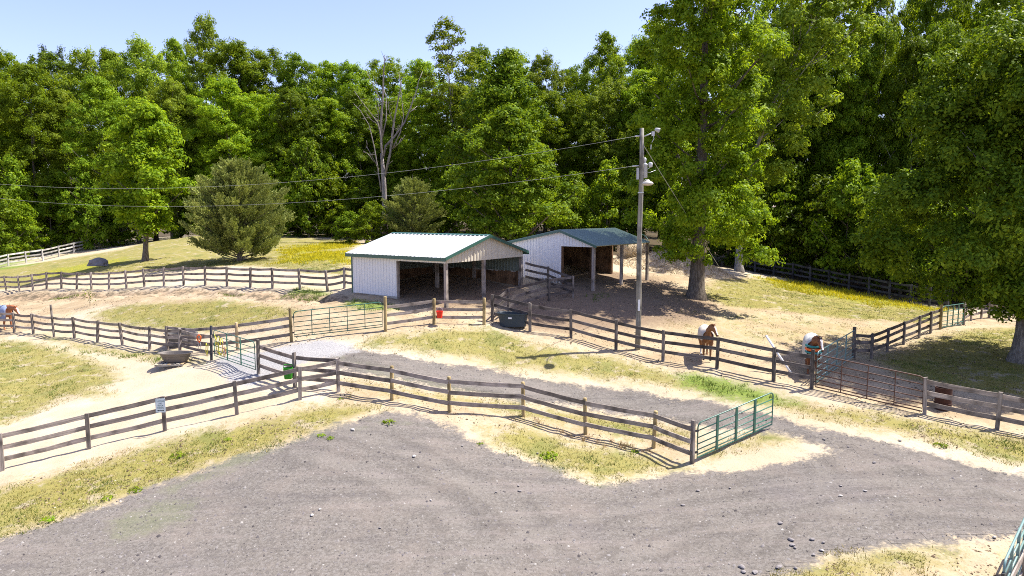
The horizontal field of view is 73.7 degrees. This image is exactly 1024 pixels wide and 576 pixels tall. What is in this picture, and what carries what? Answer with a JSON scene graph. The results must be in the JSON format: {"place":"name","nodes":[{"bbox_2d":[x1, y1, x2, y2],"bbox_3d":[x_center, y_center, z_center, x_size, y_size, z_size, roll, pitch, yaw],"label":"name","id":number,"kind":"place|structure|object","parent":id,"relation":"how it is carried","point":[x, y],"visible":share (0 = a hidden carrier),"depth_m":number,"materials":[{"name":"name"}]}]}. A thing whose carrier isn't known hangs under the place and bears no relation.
{"place":"outdoors","nodes":[
{"label":"outdoors","id":0,"kind":"place"},
{"bbox_2d":[221,339,346,386],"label":"gravel path","id":1,"kind":"structure","parent":0,"point":[238,372],"depth_m":30.77,"materials":[{"name":"grey gravel"}]},
{"bbox_2d":[0,0,1010,210],"label":"sky","id":2,"kind":"structure","parent":0,"point":[338,31],"materials":[{"name":"blue"}]},
{"bbox_2d":[0,215,1023,575],"bbox_3d":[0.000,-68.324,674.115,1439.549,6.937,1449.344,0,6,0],"label":"ground","id":3,"kind":"structure","parent":0,"point":[772,451],"depth_m":30.18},
{"bbox_2d":[0,187,36,261],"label":"tree","id":4,"kind":"object","parent":3,"relation":"on","point":[5,213],"visible":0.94,"depth_m":79.41,"materials":[{"name":"green plant"}]},
{"bbox_2d":[0,71,47,244],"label":"tree","id":5,"kind":"object","parent":3,"relation":"on","point":[4,136],"visible":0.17,"depth_m":90.36,"materials":[{"name":"green plant"}]},
{"bbox_2d":[0,197,49,258],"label":"tree","id":6,"kind":"object","parent":3,"relation":"on","point":[29,220],"visible":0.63,"depth_m":81.86,"materials":[{"name":"green plant"}]},
{"bbox_2d":[0,154,51,251],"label":"tree","id":7,"kind":"object","parent":3,"relation":"on","point":[14,174],"visible":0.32,"depth_m":84.60,"materials":[{"name":"green plant"}]},
{"bbox_2d":[0,61,86,249],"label":"tree","id":8,"kind":"object","parent":3,"relation":"on","point":[24,84],"visible":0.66,"depth_m":87.84,"materials":[{"name":"green plant"}]},
{"bbox_2d":[13,178,82,251],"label":"tree","id":9,"kind":"object","parent":3,"relation":"on","point":[60,229],"visible":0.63,"depth_m":87.03,"materials":[{"name":"green plant"}]},
{"bbox_2d":[26,49,95,241],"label":"tree","id":10,"kind":"object","parent":3,"relation":"on","point":[51,60],"visible":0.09,"depth_m":107.29,"materials":[{"name":"green plant"}]},
{"bbox_2d":[19,83,104,247],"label":"tree","id":11,"kind":"object","parent":3,"relation":"on","point":[54,110],"visible":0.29,"depth_m":90.20,"materials":[{"name":"green plant"}]},
{"bbox_2d":[54,171,113,249],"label":"tree","id":12,"kind":"object","parent":3,"relation":"on","point":[85,228],"visible":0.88,"depth_m":84.98,"materials":[{"name":"green plant"}]},
{"bbox_2d":[44,44,125,240],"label":"tree","id":13,"kind":"object","parent":3,"relation":"on","point":[88,64],"visible":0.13,"depth_m":100.03,"materials":[{"name":"green plant"}]},
{"bbox_2d":[53,72,143,247],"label":"tree","id":14,"kind":"object","parent":3,"relation":"on","point":[106,109],"visible":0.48,"depth_m":86.47,"materials":[{"name":"green plant"}]},
{"bbox_2d":[72,48,137,240],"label":"tree","id":15,"kind":"object","parent":3,"relation":"on","point":[110,56],"visible":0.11,"depth_m":103.13,"materials":[{"name":"green plant"}]},
{"bbox_2d":[0,304,212,360],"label":"wooden fence","id":16,"kind":"object","parent":3,"relation":"on","point":[97,335],"visible":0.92,"depth_m":37.56,"materials":[{"name":"brown wood"}]},
{"bbox_2d":[97,192,142,245],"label":"tree","id":17,"kind":"object","parent":3,"relation":"on","point":[110,235],"visible":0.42,"depth_m":88.42,"materials":[{"name":"green plant"}]},
{"bbox_2d":[95,30,181,240],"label":"tree","id":18,"kind":"object","parent":3,"relation":"on","point":[127,80],"visible":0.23,"depth_m":97.36,"materials":[{"name":"green plant"}]},
{"bbox_2d":[91,96,197,260],"bbox_3d":[-32.361,-9.422,61.564,7.873,15.379,8.245,4,8,33],"label":"tree","id":19,"kind":"object","parent":3,"relation":"on","point":[151,166],"visible":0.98,"depth_m":60.37,"materials":[{"name":"green plant"}]},
{"bbox_2d":[0,266,328,291],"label":"wooden fence","id":20,"kind":"object","parent":3,"relation":"on","point":[250,281],"visible":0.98,"depth_m":47.51,"materials":[{"name":"brown wood"}]},
{"bbox_2d":[131,36,203,237],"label":"tree","id":21,"kind":"object","parent":3,"relation":"on","point":[176,53],"visible":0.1,"depth_m":105.95,"materials":[{"name":"green plant"}]},
{"bbox_2d":[117,76,218,238],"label":"tree","id":22,"kind":"object","parent":3,"relation":"on","point":[173,90],"visible":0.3,"depth_m":87.52,"materials":[{"name":"green plant"}]},
{"bbox_2d":[0,358,339,471],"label":"wooden fence","id":23,"kind":"object","parent":3,"relation":"on","point":[88,426],"visible":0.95,"depth_m":25.18,"materials":[{"name":"brown wood"}]},
{"bbox_2d":[163,190,194,238],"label":"tree","id":24,"kind":"object","parent":3,"relation":"on","point":[180,232],"visible":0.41,"depth_m":86.73,"materials":[{"name":"green plant"}]},
{"bbox_2d":[162,94,227,223],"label":"tree","id":25,"kind":"object","parent":3,"relation":"on","point":[192,123],"visible":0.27,"depth_m":89.33,"materials":[{"name":"green plant"}]},
{"bbox_2d":[166,9,241,188],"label":"tree","id":26,"kind":"object","parent":3,"relation":"on","point":[203,42],"visible":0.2,"depth_m":99.09,"materials":[{"name":"green plant"}]},
{"bbox_2d":[175,76,273,187],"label":"tree","id":27,"kind":"object","parent":3,"relation":"on","point":[228,88],"visible":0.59,"depth_m":85.96,"materials":[{"name":"green plant"}]},
{"bbox_2d":[165,308,292,349],"bbox_3d":[-14.167,2.239,33.386,7.944,2.874,0.741,2,7,20],"label":"wooden fence","id":28,"kind":"object","parent":3,"relation":"on","point":[237,325],"visible":0.87,"depth_m":32.68,"materials":[{"name":"brown wood"}]},
{"bbox_2d":[292,302,382,336],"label":"metal gate","id":29,"kind":"structure","parent":28,"relation":"attached to","point":[347,316],"depth_m":32.53,"materials":[{"name":"metal"}]},
{"bbox_2d":[193,36,279,156],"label":"tree","id":30,"kind":"object","parent":3,"relation":"on","point":[238,64],"visible":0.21,"depth_m":97.60,"materials":[{"name":"green plant"}]},
{"bbox_2d":[178,157,296,260],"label":"cedar tree","id":31,"kind":"object","parent":3,"relation":"on","point":[225,230],"visible":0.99,"depth_m":57.14,"materials":[{"name":"green plant"}]},
{"bbox_2d":[226,91,298,223],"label":"tree","id":32,"kind":"object","parent":3,"relation":"on","point":[257,155],"visible":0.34,"depth_m":87.53,"materials":[{"name":"green plant"}]},
{"bbox_2d":[237,45,307,230],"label":"tree","id":33,"kind":"object","parent":3,"relation":"on","point":[267,61],"visible":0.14,"depth_m":101.02,"materials":[{"name":"green plant"}]},
{"bbox_2d":[262,157,308,235],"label":"tree","id":34,"kind":"object","parent":3,"relation":"on","point":[280,166],"visible":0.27,"depth_m":85.27,"materials":[{"name":"green plant"}]},
{"bbox_2d":[252,87,337,235],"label":"tree","id":35,"kind":"object","parent":3,"relation":"on","point":[292,99],"visible":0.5,"depth_m":86.35,"materials":[{"name":"green plant"}]},
{"bbox_2d":[256,339,335,387],"bbox_3d":[-9.155,3.303,28.081,4.582,1.889,0.708,4,7,30],"label":"wooden fence","id":36,"kind":"object","parent":3,"relation":"on","point":[293,357],"visible":0.74,"depth_m":27.73,"materials":[{"name":"brown wood"}]},
{"bbox_2d":[257,51,337,232],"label":"tree","id":37,"kind":"object","parent":3,"relation":"on","point":[293,62],"visible":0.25,"depth_m":99.57,"materials":[{"name":"green plant"}]},
{"bbox_2d":[275,137,338,237],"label":"tree","id":38,"kind":"object","parent":3,"relation":"on","point":[305,177],"visible":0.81,"depth_m":84.20,"materials":[{"name":"green plant"}]},
{"bbox_2d":[289,59,368,205],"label":"tree","id":39,"kind":"object","parent":3,"relation":"on","point":[330,69],"visible":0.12,"depth_m":103.71,"materials":[{"name":"green plant"}]},
{"bbox_2d":[306,158,357,236],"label":"tree","id":40,"kind":"object","parent":3,"relation":"on","point":[337,190],"visible":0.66,"depth_m":86.25,"materials":[{"name":"green plant"}]},
{"bbox_2d":[288,97,376,235],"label":"tree","id":41,"kind":"object","parent":3,"relation":"on","point":[330,105],"visible":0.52,"depth_m":88.54,"materials":[{"name":"green plant"}]},
{"bbox_2d":[330,211,368,242],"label":"tree","id":42,"kind":"object","parent":3,"relation":"on","point":[339,230],"visible":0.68,"depth_m":75.27,"materials":[{"name":"green plant"}]},
{"bbox_2d":[322,59,389,200],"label":"tree","id":43,"kind":"object","parent":3,"relation":"on","point":[349,75],"visible":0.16,"depth_m":102.46,"materials":[{"name":"green plant"}]},
{"bbox_2d":[322,87,396,228],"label":"tree","id":44,"kind":"object","parent":3,"relation":"on","point":[352,99],"visible":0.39,"depth_m":89.83,"materials":[{"name":"green plant"}]},
{"bbox_2d":[336,177,387,233],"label":"tree","id":45,"kind":"object","parent":3,"relation":"on","point":[360,196],"visible":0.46,"depth_m":86.55,"materials":[{"name":"green plant"}]},
{"bbox_2d":[348,200,394,242],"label":"tree","id":46,"kind":"object","parent":3,"relation":"on","point":[364,218],"visible":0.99,"depth_m":74.16,"materials":[{"name":"green plant"}]},
{"bbox_2d":[354,51,422,234],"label":"dead tree","id":47,"kind":"object","parent":3,"relation":"on","point":[383,189],"visible":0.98,"depth_m":77.59,"materials":[{"name":"grey wood"}]},
{"bbox_2d":[352,56,426,214],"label":"tree","id":48,"kind":"object","parent":3,"relation":"on","point":[390,90],"visible":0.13,"depth_m":106.83,"materials":[{"name":"green plant"}]},
{"bbox_2d":[354,96,428,217],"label":"tree","id":49,"kind":"object","parent":3,"relation":"on","point":[388,128],"visible":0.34,"depth_m":91.32,"materials":[{"name":"green plant"}]},
{"bbox_2d":[374,90,448,231],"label":"tree","id":50,"kind":"object","parent":3,"relation":"on","point":[413,137],"visible":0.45,"depth_m":88.61,"materials":[{"name":"green plant"}]},
{"bbox_2d":[381,175,447,232],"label":"bushy tree","id":51,"kind":"object","parent":3,"relation":"on","point":[421,202],"visible":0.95,"depth_m":75.22,"materials":[{"name":"green plant"}]},
{"bbox_2d":[387,57,455,195],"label":"tree","id":52,"kind":"object","parent":3,"relation":"on","point":[410,83],"visible":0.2,"depth_m":100.05,"materials":[{"name":"green plant"}]},
{"bbox_2d":[384,296,485,331],"bbox_3d":[-3.792,1.298,33.737,5.096,1.981,0.442,-2,7,-17],"label":"wooden fence","id":53,"kind":"object","parent":3,"relation":"on","point":[434,301],"visible":0.94,"depth_m":33.79,"materials":[{"name":"brown wood"}]},
{"bbox_2d":[345,232,528,307],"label":"open shed","id":54,"kind":"structure","parent":3,"relation":"on","point":[383,266],"depth_m":39.42,"materials":[{"name":"white paint"}]},
{"bbox_2d":[413,15,487,232],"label":"tree","id":55,"kind":"object","parent":3,"relation":"on","point":[443,58],"visible":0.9,"depth_m":84.31,"materials":[{"name":"green plant"}]},
{"bbox_2d":[420,81,481,230],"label":"tree","id":56,"kind":"object","parent":3,"relation":"on","point":[434,171],"visible":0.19,"depth_m":87.02,"materials":[{"name":"green plant"}]},
{"bbox_2d":[431,166,479,233],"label":"tree","id":57,"kind":"object","parent":3,"relation":"on","point":[449,217],"visible":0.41,"depth_m":79.17,"materials":[{"name":"green plant"}]},
{"bbox_2d":[442,42,495,231],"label":"tree","id":58,"kind":"object","parent":3,"relation":"on","point":[480,51],"visible":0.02,"depth_m":95.94,"materials":[{"name":"green plant"}]},
{"bbox_2d":[436,46,557,225],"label":"tree","id":59,"kind":"object","parent":3,"relation":"on","point":[505,88],"visible":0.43,"depth_m":69.08,"materials":[{"name":"green plant"}]},
{"bbox_2d":[0,253,1023,575],"bbox_3d":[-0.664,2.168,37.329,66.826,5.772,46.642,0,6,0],"label":"grass","id":60,"kind":"structure","parent":3,"relation":"on","point":[106,480],"depth_m":28.48,"materials":[{"name":"plant"}]},
{"bbox_2d":[442,104,587,240],"bbox_3d":[0.314,-9.729,61.916,12.910,13.258,11.538,3,7,24],"label":"tree","id":61,"kind":"object","parent":3,"relation":"on","point":[511,125],"visible":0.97,"depth_m":59.45,"materials":[{"name":"green plant"}]},
{"bbox_2d":[337,361,695,463],"bbox_3d":[-0.144,4.468,25.733,13.755,2.900,1.641,2,7,18],"label":"wooden fence","id":62,"kind":"object","parent":3,"relation":"on","point":[523,408],"visible":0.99,"depth_m":25.92,"materials":[{"name":"brown wood"}]},
{"bbox_2d":[498,262,573,311],"bbox_3d":[1.729,0.088,38.793,3.388,2.529,8.270,1,6,11],"label":"wooden fence","id":63,"kind":"object","parent":3,"relation":"on","point":[548,280],"visible":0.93,"depth_m":39.15,"materials":[{"name":"brown wood"}]},
{"bbox_2d":[524,47,573,232],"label":"tree","id":64,"kind":"object","parent":3,"relation":"on","point":[538,66],"visible":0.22,"depth_m":95.78,"materials":[{"name":"green plant"}]},
{"bbox_2d":[522,89,588,230],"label":"tree","id":65,"kind":"object","parent":3,"relation":"on","point":[552,101],"visible":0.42,"depth_m":79.37,"materials":[{"name":"green plant"}]},
{"bbox_2d":[545,171,606,229],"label":"tree","id":66,"kind":"object","parent":3,"relation":"on","point":[573,178],"visible":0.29,"depth_m":71.19,"materials":[{"name":"green plant"}]},
{"bbox_2d":[507,228,649,290],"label":"open shed","id":67,"kind":"structure","parent":3,"relation":"on","point":[588,248],"depth_m":43.76,"materials":[{"name":"white paint"}]},
{"bbox_2d":[546,90,627,231],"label":"tree","id":68,"kind":"object","parent":3,"relation":"on","point":[575,105],"visible":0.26,"depth_m":80.60,"materials":[{"name":"green plant"}]},
{"bbox_2d":[564,29,633,210],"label":"tree","id":69,"kind":"object","parent":3,"relation":"on","point":[614,62],"visible":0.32,"depth_m":92.30,"materials":[{"name":"green plant"}]},
{"bbox_2d":[564,77,648,227],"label":"tree","id":70,"kind":"object","parent":3,"relation":"on","point":[609,93],"visible":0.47,"depth_m":77.17,"materials":[{"name":"green plant"}]},
{"bbox_2d":[576,156,636,250],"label":"tree","id":71,"kind":"object","parent":3,"relation":"on","point":[607,193],"visible":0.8,"depth_m":68.70,"materials":[{"name":"green plant"}]},
{"bbox_2d":[265,240,955,310],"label":"wildflowers","id":72,"kind":"object","parent":3,"relation":"on","point":[315,255],"visible":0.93,"depth_m":52.96,"materials":[{"name":"yellow plant"}]},
{"bbox_2d":[603,33,656,230],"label":"tree","id":73,"kind":"object","parent":3,"relation":"on","point":[630,60],"visible":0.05,"depth_m":95.80,"materials":[{"name":"green plant"}]},
{"bbox_2d":[608,165,659,238],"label":"tree","id":74,"kind":"object","parent":3,"relation":"on","point":[632,227],"visible":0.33,"depth_m":70.70,"materials":[{"name":"green plant"}]},
{"bbox_2d":[604,67,680,228],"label":"tree","id":75,"kind":"object","parent":3,"relation":"on","point":[641,75],"visible":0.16,"depth_m":77.85,"materials":[{"name":"green plant"}]},
{"bbox_2d":[632,128,660,349],"bbox_3d":[6.266,-1.989,31.840,1.296,10.887,1.516,0,6,0],"label":"utility pole","id":76,"kind":"object","parent":3,"relation":"on","point":[641,172],"visible":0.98,"depth_m":32.12,"materials":[{"name":"grey wood"}]},
{"bbox_2d":[491,294,814,389],"bbox_3d":[5.776,2.287,31.585,15.362,3.154,1.222,4,7,31],"label":"wooden fence","id":77,"kind":"object","parent":3,"relation":"on","point":[717,348],"visible":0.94,"depth_m":31.34,"materials":[{"name":"brown wood"}]},
{"bbox_2d":[626,55,709,241],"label":"tree","id":78,"kind":"object","parent":3,"relation":"on","point":[666,76],"visible":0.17,"depth_m":77.19,"materials":[{"name":"green plant"}]},
{"bbox_2d":[613,250,735,278],"bbox_3d":[12.229,-1.264,52.056,11.500,3.508,7.000,0,6,0],"label":"dirt mound","id":79,"kind":"object","parent":3,"relation":"on","point":[678,267],"visible":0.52,"depth_m":50.42,"materials":[{"name":"beige soil"}]},
{"bbox_2d":[621,0,793,300],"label":"tulip tree","id":80,"kind":"object","parent":3,"relation":"on","point":[693,40],"visible":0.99,"depth_m":40.35,"materials":[{"name":"green plant"}]},
{"bbox_2d":[689,197,761,265],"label":"tree","id":81,"kind":"object","parent":3,"relation":"on","point":[727,260],"visible":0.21,"depth_m":61.91,"materials":[{"name":"green plant"}]},
{"bbox_2d":[695,392,773,457],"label":"metal gate","id":82,"kind":"structure","parent":3,"relation":"on","point":[754,430],"depth_m":23.80,"materials":[{"name":"green metal"}]},
{"bbox_2d":[695,40,782,257],"bbox_3d":[21.832,-12.548,64.475,7.437,22.026,8.565,5,8,39],"label":"tree","id":83,"kind":"object","parent":3,"relation":"on","point":[732,49],"visible":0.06,"depth_m":63.12,"materials":[{"name":"green plant"}]},
{"bbox_2d":[722,181,801,270],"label":"tree","id":84,"kind":"object","parent":3,"relation":"on","point":[780,230],"visible":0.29,"depth_m":59.52,"materials":[{"name":"green plant"}]},
{"bbox_2d":[749,164,822,274],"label":"tree","id":85,"kind":"object","parent":3,"relation":"on","point":[789,186],"visible":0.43,"depth_m":58.91,"materials":[{"name":"green plant"}]},
{"bbox_2d":[707,0,882,272],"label":"leaning tree","id":86,"kind":"object","parent":3,"relation":"on","point":[812,13],"visible":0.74,"depth_m":52.93,"materials":[{"name":"green plant"}]},
{"bbox_2d":[755,4,848,265],"bbox_3d":[26.761,-13.101,62.372,7.752,24.591,8.928,5,8,39],"label":"tree","id":87,"kind":"object","parent":3,"relation":"on","point":[815,133],"visible":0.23,"depth_m":60.72,"materials":[{"name":"green plant"}]},
{"bbox_2d":[772,174,859,279],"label":"tree","id":88,"kind":"object","parent":3,"relation":"on","point":[817,187],"visible":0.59,"depth_m":57.39,"materials":[{"name":"green plant"}]},
{"bbox_2d":[789,31,866,268],"bbox_3d":[29.471,-12.548,63.664,7.357,23.461,8.546,6,9,43],"label":"tree","id":89,"kind":"object","parent":3,"relation":"on","point":[813,151],"visible":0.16,"depth_m":61.50,"materials":[{"name":"green plant"}]},
{"bbox_2d":[798,158,884,283],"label":"tree","id":90,"kind":"object","parent":3,"relation":"on","point":[847,190],"visible":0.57,"depth_m":55.04,"materials":[{"name":"green plant"}]},
{"bbox_2d":[734,257,948,308],"bbox_3d":[25.345,-0.763,54.024,1.397,3.404,17.548,-4,8,-35],"label":"wooden fence","id":91,"kind":"object","parent":3,"relation":"on","point":[868,289],"visible":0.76,"depth_m":53.35,"materials":[{"name":"brown wood"}]},
{"bbox_2d":[808,47,906,256],"bbox_3d":[30.746,-10.934,61.848,8.046,20.992,6.986,0,6,-1],"label":"tree","id":92,"kind":"object","parent":3,"relation":"on","point":[846,123],"visible":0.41,"depth_m":59.85,"materials":[{"name":"green plant"}]},
{"bbox_2d":[825,183,899,289],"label":"tree","id":93,"kind":"object","parent":3,"relation":"on","point":[847,262],"visible":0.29,"depth_m":53.66,"materials":[{"name":"green plant"}]},
{"bbox_2d":[830,15,922,252],"bbox_3d":[32.852,-12.357,61.675,7.099,24.036,8.176,-5,8,-38],"label":"tree","id":94,"kind":"object","parent":3,"relation":"on","point":[885,37],"visible":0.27,"depth_m":60.12,"materials":[{"name":"green plant"}]},
{"bbox_2d":[847,0,918,175],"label":"tree","id":95,"kind":"object","parent":3,"relation":"on","point":[873,7],"visible":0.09,"depth_m":67.13,"materials":[{"name":"green plant"}]},
{"bbox_2d":[852,304,942,358],"bbox_3d":[20.249,2.302,35.251,10.295,2.214,0.567,-5,8,-38],"label":"wooden fence","id":96,"kind":"object","parent":3,"relation":"on","point":[889,335],"visible":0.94,"depth_m":34.99,"materials":[{"name":"brown wood"}]},
{"bbox_2d":[866,32,938,269],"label":"tree","id":97,"kind":"object","parent":3,"relation":"on","point":[915,44],"visible":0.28,"depth_m":58.09,"materials":[{"name":"green plant"}]},
{"bbox_2d":[887,17,976,258],"bbox_3d":[36.582,-11.476,59.481,7.268,23.261,8.370,3,7,23],"label":"tree","id":98,"kind":"object","parent":3,"relation":"on","point":[937,40],"visible":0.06,"depth_m":57.90,"materials":[{"name":"green plant"}]},
{"bbox_2d":[894,0,974,170],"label":"tree","id":99,"kind":"object","parent":3,"relation":"on","point":[924,14],"visible":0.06,"depth_m":64.79,"materials":[{"name":"green plant"}]},
{"bbox_2d":[900,200,969,299],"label":"tree","id":100,"kind":"object","parent":3,"relation":"on","point":[930,264],"visible":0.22,"depth_m":49.66,"materials":[{"name":"green plant"}]},
{"bbox_2d":[847,0,1023,363],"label":"spreading tree","id":101,"kind":"object","parent":3,"relation":"on","point":[992,156],"visible":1,"depth_m":30.94,"materials":[{"name":"green plant"}]},
{"bbox_2d":[925,190,991,302],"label":"tree","id":102,"kind":"object","parent":3,"relation":"on","point":[969,274],"visible":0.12,"depth_m":49.53,"materials":[{"name":"green plant"}]},
{"bbox_2d":[922,377,1023,429],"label":"wooden fence","id":103,"kind":"object","parent":3,"relation":"on","point":[999,407],"visible":0.97,"depth_m":24.53,"materials":[{"name":"brown wood"}]},
{"bbox_2d":[814,355,923,411],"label":"metal gate","id":104,"kind":"structure","parent":103,"relation":"attached to","point":[867,385],"depth_m":26.21,"materials":[{"name":"metal"}]},
{"bbox_2d":[964,0,1022,63],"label":"tree","id":105,"kind":"object","parent":3,"relation":"on","point":[990,4],"visible":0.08,"depth_m":63.32,"materials":[{"name":"green plant"}]},
{"bbox_2d":[1011,550,1023,575],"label":"wooden fence","id":106,"kind":"object","parent":3,"relation":"on","point":[1018,565],"visible":1,"depth_m":14.47,"materials":[{"name":"wood"}]},
{"bbox_2d":[1001,518,1023,575],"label":"metal gate","id":107,"kind":"structure","parent":106,"relation":"attached to","point":[1012,551],"depth_m":15.18,"materials":[{"name":"metal"}]},
{"bbox_2d":[0,351,1023,575],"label":"gravel road","id":108,"kind":"structure","parent":0,"point":[591,547],"depth_m":19.50,"materials":[{"name":"grey gravel"}]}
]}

